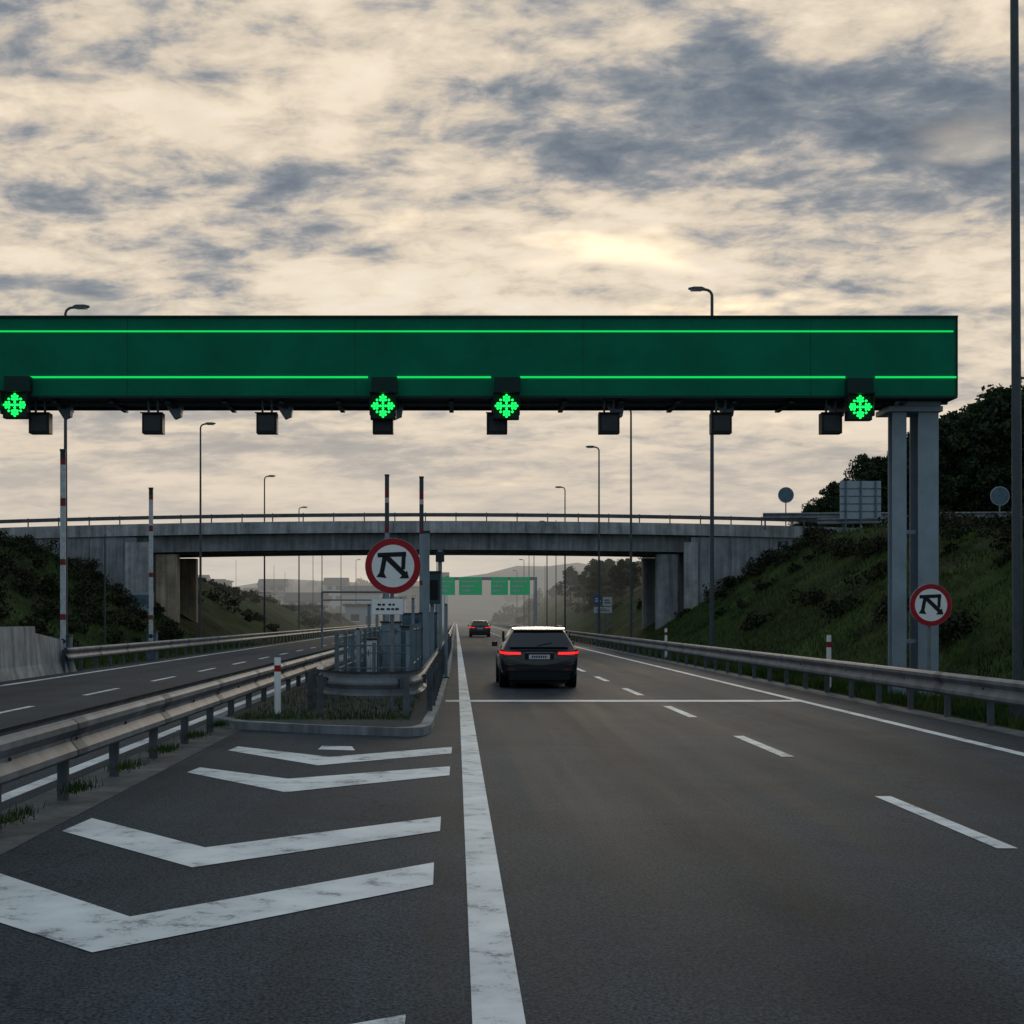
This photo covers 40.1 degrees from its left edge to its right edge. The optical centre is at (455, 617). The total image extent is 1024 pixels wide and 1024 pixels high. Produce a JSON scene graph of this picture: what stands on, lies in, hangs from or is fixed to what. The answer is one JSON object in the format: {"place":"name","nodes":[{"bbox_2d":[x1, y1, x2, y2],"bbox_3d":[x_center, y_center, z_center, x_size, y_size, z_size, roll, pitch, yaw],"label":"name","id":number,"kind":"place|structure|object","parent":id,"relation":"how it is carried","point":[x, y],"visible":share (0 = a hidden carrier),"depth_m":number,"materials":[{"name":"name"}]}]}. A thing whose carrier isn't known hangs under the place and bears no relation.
{"place":"outdoors","nodes":[
{"label":"outdoors","id":0,"kind":"place"},
{"bbox_2d":[0,536,256,668],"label":"grass","id":1,"kind":"structure","parent":0,"point":[102,659],"depth_m":70.57,"materials":[{"name":"green plant"}]},
{"bbox_2d":[0,631,361,810],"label":"road","id":2,"kind":"structure","parent":0,"point":[49,698],"depth_m":35.17,"materials":[{"name":"grey asphalt"}]},
{"bbox_2d":[321,591,384,647],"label":"height barrier","id":3,"kind":"object","parent":2,"relation":"on","point":[322,599],"visible":0.67,"depth_m":81.95,"materials":[{"name":"metal"}]},
{"bbox_2d":[283,592,330,601],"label":"roof","id":4,"kind":"structure","parent":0,"point":[304,596],"depth_m":312.43,"materials":[{"name":"grey metal"}]},
{"bbox_2d":[235,669,420,719],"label":"grass","id":5,"kind":"structure","parent":0,"point":[290,715],"depth_m":23.60,"materials":[{"name":"green plant"}]},
{"bbox_2d":[235,563,587,623],"bbox_3d":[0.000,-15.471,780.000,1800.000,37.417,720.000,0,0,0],"label":"hills","id":6,"kind":"structure","parent":0,"point":[465,609],"depth_m":619.83,"materials":[{"name":"grey"}]},
{"bbox_2d":[0,623,1023,1023],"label":"road","id":7,"kind":"structure","parent":0,"point":[658,863],"depth_m":9.68,"materials":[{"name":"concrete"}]},
{"bbox_2d":[214,626,454,736],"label":"traffic island","id":8,"kind":"structure","parent":7,"relation":"on","point":[421,721],"depth_m":22.44,"materials":[{"name":"concrete"}]},
{"bbox_2d":[0,717,234,828],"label":"grass","id":9,"kind":"structure","parent":8,"relation":"on","point":[75,787],"depth_m":13.90,"materials":[{"name":"green plant"}]},
{"bbox_2d":[0,643,361,831],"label":"guardrail","id":10,"kind":"object","parent":8,"relation":"on","point":[59,744],"visible":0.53,"depth_m":15.37,"materials":[{"name":"metal"}]},
{"bbox_2d":[274,658,280,713],"bbox_3d":[-3.020,1.210,23.700,0.160,1.080,0.100,0,0,0],"label":"delineator post","id":11,"kind":"object","parent":8,"relation":"on","point":[277,684],"visible":0.75,"depth_m":23.67,"materials":[{"name":"white plastic"}]},
{"bbox_2d":[334,627,381,701],"bbox_3d":[-2.300,0.950,38.500,0.080,1.360,23.080,0,0,0],"label":"metal fence","id":12,"kind":"object","parent":8,"relation":"on","point":[337,637],"visible":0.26,"depth_m":30.20,"materials":[{"name":"metal"}]},
{"bbox_2d":[356,628,359,671],"bbox_3d":[-2.100,0.930,30.000,0.180,1.440,0.180,0,0,0],"label":"bollard post","id":13,"kind":"object","parent":8,"relation":"on","point":[357,648],"visible":0.68,"depth_m":29.96,"materials":[{"name":"metal"}]},
{"bbox_2d":[367,638,377,671],"bbox_3d":[-2.150,1.075,35.150,0.380,1.150,0.380,0,0,0],"label":"control cabinet","id":14,"kind":"object","parent":8,"relation":"on","point":[369,656],"visible":0.38,"depth_m":34.99,"materials":[{"name":"metal"}]},
{"bbox_2d":[339,642,409,701],"bbox_3d":[-1.575,1.050,27.000,1.510,1.160,0.060,0,0,0],"label":"metal fence","id":15,"kind":"object","parent":8,"relation":"on","point":[374,645],"visible":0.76,"depth_m":26.99,"materials":[{"name":"metal"}]},
{"bbox_2d":[307,634,451,717],"bbox_3d":[-1.476,1.420,48.794,2.486,1.100,52.412,0,0,0],"label":"guardrail","id":16,"kind":"object","parent":8,"relation":"on","point":[326,678],"visible":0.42,"depth_m":23.19,"materials":[{"name":"metal"}]},
{"bbox_2d":[364,629,405,671],"bbox_3d":[-1.525,0.950,34.000,1.410,1.360,0.060,0,0,0],"label":"metal fence","id":17,"kind":"object","parent":8,"relation":"on","point":[365,649],"visible":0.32,"depth_m":33.99,"materials":[{"name":"metal"}]},
{"bbox_2d":[380,621,401,670],"bbox_3d":[-2.000,0.875,43.300,0.680,1.550,0.680,0,0,0],"label":"control cabinet","id":18,"kind":"object","parent":8,"relation":"on","point":[385,640],"visible":0.57,"depth_m":42.99,"materials":[{"name":"metal"}]},
{"bbox_2d":[365,538,420,710],"bbox_3d":[-1.103,0.176,24.544,0.976,3.148,0.119,0,0,0],"label":"traffic sign","id":19,"kind":"object","parent":8,"relation":"on","point":[392,566],"visible":0.98,"depth_m":24.50,"materials":[{"name":"metal"}]},
{"bbox_2d":[400,625,409,670],"bbox_3d":[-1.250,0.925,38.250,0.580,1.450,0.580,0,0,0],"label":"control cabinet","id":20,"kind":"object","parent":8,"relation":"on","point":[403,635],"visible":0.12,"depth_m":37.99,"materials":[{"name":"metal"}]},
{"bbox_2d":[406,628,409,696],"bbox_3d":[-0.994,0.930,29.000,0.180,1.440,0.180,0,0,0],"label":"bollard post","id":21,"kind":"object","parent":8,"relation":"on","point":[407,648],"visible":0.63,"depth_m":28.97,"materials":[{"name":"metal"}]},
{"bbox_2d":[402,613,418,624],"bbox_3d":[-1.750,0.725,55.350,0.980,1.850,0.780,0,0,0],"label":"control cabinet","id":22,"kind":"object","parent":8,"relation":"on","point":[406,618],"visible":0.11,"depth_m":54.99,"materials":[{"name":"metal"}]},
{"bbox_2d":[410,622,434,701],"bbox_3d":[-0.800,0.875,38.500,0.080,1.510,23.081,0,0,0],"label":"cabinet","id":23,"kind":"object","parent":8,"relation":"on","point":[416,646],"visible":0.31,"depth_m":29.05,"materials":[{"name":"metal"}]},
{"bbox_2d":[422,531,429,665],"bbox_3d":[-0.707,-0.212,33.110,0.240,3.684,0.300,0,0,0],"label":"steel mast","id":24,"kind":"object","parent":8,"relation":"on","point":[426,595],"visible":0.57,"depth_m":33.00,"materials":[{"name":"metal"}]},
{"bbox_2d":[430,571,440,656],"bbox_3d":[-0.617,0.211,36.130,0.480,2.837,0.340,0,0,0],"label":"payment sign","id":25,"kind":"object","parent":8,"relation":"on","point":[435,587],"visible":0.69,"depth_m":36.00,"materials":[{"name":"grey metal"}]},
{"bbox_2d":[436,550,443,651],"bbox_3d":[-0.480,-0.205,42.010,0.260,3.670,0.220,0,0,0],"label":"camera mast","id":26,"kind":"object","parent":8,"relation":"on","point":[439,556],"visible":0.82,"depth_m":42.00,"materials":[{"name":"metal"}]},
{"bbox_2d":[443,604,448,677],"bbox_3d":[-0.271,0.630,38.000,0.180,2.040,0.180,0,0,0],"label":"bollard post","id":27,"kind":"object","parent":8,"relation":"on","point":[445,641],"visible":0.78,"depth_m":37.96,"materials":[{"name":"metal"}]},
{"bbox_2d":[385,474,388,620],"bbox_3d":[-2.563,-1.792,52.215,0.440,7.084,0.530,0,0,0],"label":"toll barrier","id":28,"kind":"object","parent":7,"relation":"on","point":[386,517],"visible":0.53,"depth_m":51.96,"materials":[{"name":"grey metal"}]},
{"bbox_2d":[419,476,423,622],"bbox_3d":[-1.306,-1.805,53.215,0.440,7.110,0.530,0,0,0],"label":"toll barrier","id":29,"kind":"object","parent":7,"relation":"on","point":[421,503],"visible":0.59,"depth_m":52.96,"materials":[{"name":"grey metal"}]},
{"bbox_2d":[468,620,490,636],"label":"car","id":30,"kind":"object","parent":7,"relation":"on","point":[479,627],"visible":1,"depth_m":129.06,"materials":[{"name":"black paint"}]},
{"bbox_2d":[435,577,536,625],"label":"sign gantry","id":31,"kind":"object","parent":7,"relation":"on","point":[499,585],"visible":0.88,"depth_m":149.90,"materials":[{"name":"metal"}]},
{"bbox_2d":[0,624,1023,1023],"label":"road markings","id":32,"kind":"object","parent":7,"relation":"on","point":[80,924],"visible":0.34,"depth_m":9.58,"materials":[{"name":"paint"}]},
{"bbox_2d":[0,642,1023,854],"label":"concrete gutter","id":33,"kind":"object","parent":7,"relation":"on","point":[54,812],"visible":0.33,"depth_m":15.29,"materials":[{"name":"grey concrete"}]},
{"bbox_2d":[492,625,577,686],"bbox_3d":[2.062,0.966,36.897,2.200,1.564,4.635,0,0,0],"label":"car","id":34,"kind":"object","parent":7,"relation":"on","point":[534,654],"visible":1,"depth_m":34.70,"materials":[{"name":"black paint"}]},
{"bbox_2d":[0,524,1023,730],"bbox_3d":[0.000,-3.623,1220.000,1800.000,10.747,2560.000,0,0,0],"label":"ground","id":35,"kind":"structure","parent":0,"point":[218,619],"depth_m":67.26,"materials":[{"name":"green plant"}]},
{"bbox_2d":[0,626,76,681],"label":"concrete barrier","id":36,"kind":"object","parent":35,"relation":"on","point":[27,652],"visible":0.88,"depth_m":41.11,"materials":[{"name":"grey concrete"}]},
{"bbox_2d":[57,449,73,671],"bbox_3d":[-12.632,-1.839,45.215,0.440,7.178,0.530,0,0,0],"label":"toll barrier","id":37,"kind":"object","parent":35,"relation":"on","point":[67,640],"visible":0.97,"depth_m":44.96,"materials":[{"name":"grey metal"}]},
{"bbox_2d":[64,304,89,634],"bbox_3d":[-13.304,-4.553,49.000,0.958,12.805,0.300,0,0,0],"label":"street lamp","id":38,"kind":"object","parent":35,"relation":"on","point":[79,306],"visible":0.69,"depth_m":48.96,"materials":[{"name":"metal"}]},
{"bbox_2d":[0,528,183,646],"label":"shrubs","id":39,"kind":"object","parent":35,"relation":"on","point":[26,585],"visible":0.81,"depth_m":75.33,"materials":[{"name":"green plant"}]},
{"bbox_2d":[104,535,105,644],"bbox_3d":[-16.046,-0.984,64.000,0.240,5.621,0.240,0,0,0],"label":"signal mast","id":40,"kind":"object","parent":35,"relation":"on","point":[104,589],"visible":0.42,"depth_m":63.97,"materials":[{"name":"metal"}]},
{"bbox_2d":[128,592,153,617],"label":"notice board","id":41,"kind":"object","parent":35,"relation":"on","point":[143,597],"visible":0.23,"depth_m":88.00,"materials":[{"name":"metal"}]},
{"bbox_2d":[146,487,158,659],"bbox_3d":[-12.636,-1.827,58.215,0.440,7.154,0.530,0,0,0],"label":"toll barrier","id":42,"kind":"object","parent":35,"relation":"on","point":[152,635],"visible":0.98,"depth_m":57.96,"materials":[{"name":"grey metal"}]},
{"bbox_2d":[0,641,361,735],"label":"guardrail","id":43,"kind":"object","parent":35,"relation":"on","point":[22,727],"visible":0.2,"depth_m":16.38,"materials":[{"name":"metal"}]},
{"bbox_2d":[198,422,215,648],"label":"street lamp","id":44,"kind":"object","parent":35,"relation":"on","point":[200,558],"visible":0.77,"depth_m":77.95,"materials":[{"name":"metal"}]},
{"bbox_2d":[62,624,380,672],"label":"guardrail","id":45,"kind":"object","parent":35,"relation":"on","point":[81,653],"visible":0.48,"depth_m":62.47,"materials":[{"name":"metal"}]},
{"bbox_2d":[264,475,274,640],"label":"street lamp","id":46,"kind":"object","parent":35,"relation":"on","point":[264,556],"visible":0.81,"depth_m":106.94,"materials":[{"name":"metal"}]},
{"bbox_2d":[258,585,288,595],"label":"walls","id":47,"kind":"structure","parent":35,"relation":"on","point":[284,591],"depth_m":403.89,"materials":[{"name":"grey concrete"}]},
{"bbox_2d":[257,579,289,585],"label":"roof","id":48,"kind":"structure","parent":47,"relation":"on","point":[285,582],"depth_m":406.44,"materials":[{"name":"grey metal"}]},
{"bbox_2d":[298,506,306,635],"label":"street lamp","id":49,"kind":"object","parent":35,"relation":"on","point":[299,587],"visible":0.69,"depth_m":136.96,"materials":[{"name":"metal"}]},
{"bbox_2d":[324,584,348,608],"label":"walls","id":50,"kind":"structure","parent":35,"relation":"on","point":[334,603],"depth_m":394.04,"materials":[{"name":"concrete"}]},
{"bbox_2d":[323,578,349,584],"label":"roof","id":51,"kind":"structure","parent":50,"relation":"on","point":[336,581],"depth_m":396.43,"materials":[{"name":"grey metal"}]},
{"bbox_2d":[345,606,374,627],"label":"walls","id":52,"kind":"structure","parent":35,"relation":"on","point":[361,611],"depth_m":240.00,"materials":[{"name":"concrete"}]},
{"bbox_2d":[341,594,381,619],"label":"walls","id":53,"kind":"structure","parent":35,"relation":"on","point":[361,596],"depth_m":330.00,"materials":[{"name":"concrete"}]},
{"bbox_2d":[340,586,382,593],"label":"roof","id":54,"kind":"structure","parent":53,"relation":"on","point":[358,588],"depth_m":332.34,"materials":[{"name":"grey metal"}]},
{"bbox_2d":[398,588,418,612],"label":"walls","id":55,"kind":"structure","parent":35,"relation":"on","point":[411,591],"depth_m":382.30,"materials":[{"name":"concrete"}]},
{"bbox_2d":[198,557,654,631],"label":"shrubs","id":56,"kind":"object","parent":35,"relation":"on","point":[255,596],"visible":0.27,"depth_m":150.21,"materials":[{"name":"green plant"}]},
{"bbox_2d":[0,512,859,629],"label":"overpass bridge","id":57,"kind":"structure","parent":35,"relation":"on","point":[675,573],"depth_m":91.65,"materials":[{"name":"concrete"}]},
{"bbox_2d":[289,571,588,624],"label":"distant trees","id":58,"kind":"object","parent":35,"relation":"on","point":[529,602],"visible":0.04,"depth_m":372.76,"materials":[{"name":"green plant"}]},
{"bbox_2d":[0,315,957,694],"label":"toll gantry","id":59,"kind":"object","parent":35,"relation":"on","point":[288,365],"visible":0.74,"depth_m":30.00,"materials":[{"name":"green metal"}]},
{"bbox_2d":[0,376,32,418],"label":"lane signal","id":60,"kind":"object","parent":59,"relation":"attached to","point":[15,397],"visible":1,"depth_m":29.69,"materials":[{"name":"black plastic"}]},
{"bbox_2d":[369,377,397,419],"bbox_3d":[-1.539,-4.672,29.745,0.580,0.890,0.410,0,0,0],"label":"lane signal","id":61,"kind":"object","parent":59,"relation":"attached to","point":[383,392],"visible":1,"depth_m":29.69,"materials":[{"name":"black plastic"}]},
{"bbox_2d":[493,377,520,419],"bbox_3d":[1.081,-4.672,29.745,0.580,0.890,0.410,0,0,0],"label":"lane signal","id":62,"kind":"object","parent":59,"relation":"attached to","point":[506,397],"visible":1,"depth_m":29.69,"materials":[{"name":"black plastic"}]},
{"bbox_2d":[844,378,874,420],"bbox_3d":[8.581,-4.651,29.745,0.580,0.890,0.410,0,0,0],"label":"lane signal","id":63,"kind":"object","parent":59,"relation":"attached to","point":[859,400],"visible":1,"depth_m":29.69,"materials":[{"name":"black plastic"}]},
{"bbox_2d":[546,556,547,626],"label":"street lamp","id":64,"kind":"object","parent":35,"relation":"on","point":[546,591],"visible":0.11,"depth_m":149.97,"materials":[{"name":"metal"}]},
{"bbox_2d":[556,486,565,629],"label":"street lamp","id":65,"kind":"object","parent":35,"relation":"on","point":[564,562],"visible":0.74,"depth_m":116.95,"materials":[{"name":"metal"}]},
{"bbox_2d":[555,565,585,606],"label":"pine tree","id":66,"kind":"object","parent":35,"relation":"on","point":[571,571],"visible":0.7,"depth_m":208.34,"materials":[{"name":"green plant"}]},
{"bbox_2d":[569,571,591,604],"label":"pine tree","id":67,"kind":"object","parent":35,"relation":"on","point":[582,593],"visible":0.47,"depth_m":181.14,"materials":[{"name":"green plant"}]},
{"bbox_2d":[586,446,600,645],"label":"street lamp","id":68,"kind":"object","parent":35,"relation":"on","point":[598,538],"visible":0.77,"depth_m":87.95,"materials":[{"name":"metal"}]},
{"bbox_2d":[577,558,609,591],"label":"pine tree","id":69,"kind":"object","parent":35,"relation":"on","point":[590,566],"visible":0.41,"depth_m":172.21,"materials":[{"name":"green plant"}]},
{"bbox_2d":[585,571,608,608],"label":"pine tree","id":70,"kind":"object","parent":35,"relation":"on","point":[593,586],"visible":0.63,"depth_m":156.26,"materials":[{"name":"green plant"}]},
{"bbox_2d":[586,562,612,604],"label":"pine tree","id":71,"kind":"object","parent":35,"relation":"on","point":[602,569],"visible":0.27,"depth_m":163.99,"materials":[{"name":"green plant"}]},
{"bbox_2d":[594,607,611,633],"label":"road sign","id":72,"kind":"object","parent":35,"relation":"on","point":[608,610],"visible":0.79,"depth_m":118.00,"materials":[{"name":"metal"}]},
{"bbox_2d":[603,597,611,632],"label":"road sign","id":73,"kind":"object","parent":35,"relation":"on","point":[607,601],"visible":0.81,"depth_m":118.00,"materials":[{"name":"metal"}]},
{"bbox_2d":[600,565,624,601],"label":"pine tree","id":74,"kind":"object","parent":35,"relation":"on","point":[611,589],"visible":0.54,"depth_m":152.31,"materials":[{"name":"green plant"}]},
{"bbox_2d":[608,559,632,599],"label":"pine tree","id":75,"kind":"object","parent":35,"relation":"on","point":[621,566],"visible":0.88,"depth_m":147.13,"materials":[{"name":"green plant"}]},
{"bbox_2d":[618,561,641,596],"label":"pine tree","id":76,"kind":"object","parent":35,"relation":"on","point":[635,570],"visible":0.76,"depth_m":142.12,"materials":[{"name":"green plant"}]},
{"bbox_2d":[629,411,631,652],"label":"street lamp","id":77,"kind":"object","parent":35,"relation":"on","point":[630,649],"visible":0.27,"depth_m":70.95,"materials":[{"name":"metal"}]},
{"bbox_2d":[688,286,713,665],"bbox_3d":[8.787,-4.984,50.000,0.974,13.669,0.300,0,0,0],"label":"street lamp","id":78,"kind":"object","parent":35,"relation":"on","point":[697,289],"visible":0.8,"depth_m":49.94,"materials":[{"name":"metal"}]},
{"bbox_2d":[492,622,1023,725],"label":"guardrail","id":79,"kind":"object","parent":35,"relation":"on","point":[991,691],"visible":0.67,"depth_m":30.19,"materials":[{"name":"metal"}]},
{"bbox_2d":[778,487,793,525],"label":"round sign","id":80,"kind":"object","parent":35,"relation":"on","point":[785,495],"visible":0.91,"depth_m":96.99,"materials":[{"name":"metal"}]},
{"bbox_2d":[811,498,829,526],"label":"pine tree","id":81,"kind":"object","parent":35,"relation":"on","point":[818,507],"visible":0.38,"depth_m":108.24,"materials":[{"name":"green plant"}]},
{"bbox_2d":[807,480,841,526],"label":"pine tree","id":82,"kind":"object","parent":35,"relation":"on","point":[831,487],"visible":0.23,"depth_m":119.63,"materials":[{"name":"green plant"}]},
{"bbox_2d":[821,487,848,526],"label":"pine tree","id":83,"kind":"object","parent":35,"relation":"on","point":[834,499],"visible":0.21,"depth_m":106.26,"materials":[{"name":"green plant"}]},
{"bbox_2d":[674,505,1023,647],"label":"shrubs","id":84,"kind":"object","parent":35,"relation":"on","point":[955,625],"visible":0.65,"depth_m":62.66,"materials":[{"name":"green plant"}]},
{"bbox_2d":[840,481,880,531],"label":"direction sign","id":85,"kind":"object","parent":35,"relation":"on","point":[860,500],"visible":0.85,"depth_m":88.00,"materials":[{"name":"metal"}]},
{"bbox_2d":[843,453,887,527],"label":"pine tree","id":86,"kind":"object","parent":35,"relation":"on","point":[862,466],"visible":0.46,"depth_m":106.70,"materials":[{"name":"green plant"}]},
{"bbox_2d":[763,512,1011,529],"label":"guardrail","id":87,"kind":"object","parent":35,"relation":"on","point":[803,516],"visible":0.47,"depth_m":90.28,"materials":[{"name":"metal"}]},
{"bbox_2d":[866,466,909,511],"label":"pine tree","id":88,"kind":"object","parent":35,"relation":"on","point":[884,497],"visible":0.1,"depth_m":106.97,"materials":[{"name":"green plant"}]},
{"bbox_2d":[766,671,1023,729],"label":"grass","id":89,"kind":"structure","parent":35,"relation":"on","point":[916,707],"depth_m":28.71,"materials":[{"name":"green plant"}]},
{"bbox_2d":[817,516,1005,527],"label":"guardrail","id":90,"kind":"object","parent":35,"relation":"on","point":[821,521],"visible":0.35,"depth_m":88.15,"materials":[{"name":"metal"}]},
{"bbox_2d":[874,436,961,508],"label":"pine tree","id":91,"kind":"object","parent":35,"relation":"on","point":[948,484],"visible":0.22,"depth_m":105.85,"materials":[{"name":"green plant"}]},
{"bbox_2d":[887,431,955,511],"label":"pine tree","id":92,"kind":"object","parent":35,"relation":"on","point":[942,494],"visible":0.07,"depth_m":106.40,"materials":[{"name":"green plant"}]},
{"bbox_2d":[910,584,951,697],"bbox_3d":[9.839,0.521,29.044,0.877,2.458,0.119,0,0,0],"label":"traffic sign","id":93,"kind":"object","parent":35,"relation":"on","point":[930,605],"visible":0.98,"depth_m":28.99,"materials":[{"name":"metal"}]},
{"bbox_2d":[907,410,1008,511],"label":"pine tree","id":94,"kind":"object","parent":35,"relation":"on","point":[950,439],"visible":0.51,"depth_m":106.55,"materials":[{"name":"green plant"}]},
{"bbox_2d":[939,411,994,511],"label":"pine tree","id":95,"kind":"object","parent":35,"relation":"on","point":[975,504],"visible":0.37,"depth_m":107.03,"materials":[{"name":"green plant"}]},
{"bbox_2d":[952,402,1011,511],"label":"pine tree","id":96,"kind":"object","parent":35,"relation":"on","point":[990,506],"visible":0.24,"depth_m":107.78,"materials":[{"name":"green plant"}]},
{"bbox_2d":[945,398,1023,511],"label":"pine tree","id":97,"kind":"object","parent":35,"relation":"on","point":[988,401],"visible":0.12,"depth_m":108.46,"materials":[{"name":"green plant"}]},
{"bbox_2d":[952,376,1023,504],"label":"pine tree","id":98,"kind":"object","parent":35,"relation":"on","point":[1006,427],"visible":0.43,"depth_m":106.64,"materials":[{"name":"green plant"}]},
{"bbox_2d":[954,383,1023,511],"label":"pine tree","id":99,"kind":"object","parent":35,"relation":"on","point":[1001,395],"visible":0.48,"depth_m":107.39,"materials":[{"name":"green plant"}]},
{"bbox_2d":[990,486,1009,517],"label":"round sign","id":100,"kind":"object","parent":35,"relation":"on","point":[999,496],"visible":0.95,"depth_m":79.99,"materials":[{"name":"metal"}]},
{"bbox_2d":[980,433,1023,486],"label":"pine tree","id":101,"kind":"object","parent":35,"relation":"on","point":[1002,439],"visible":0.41,"depth_m":106.88,"materials":[{"name":"green plant"}]},
{"bbox_2d":[995,416,1023,504],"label":"pine tree","id":102,"kind":"object","parent":35,"relation":"on","point":[1000,459],"visible":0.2,"depth_m":106.78,"materials":[{"name":"green plant"}]},
{"bbox_2d":[1009,0,1023,719],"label":"street lamp","id":103,"kind":"object","parent":35,"relation":"on","point":[1017,602],"visible":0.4,"depth_m":22.94,"materials":[{"name":"metal"}]},
{"bbox_2d":[0,0,1023,586],"label":"sky","id":104,"kind":"structure","parent":0,"point":[158,157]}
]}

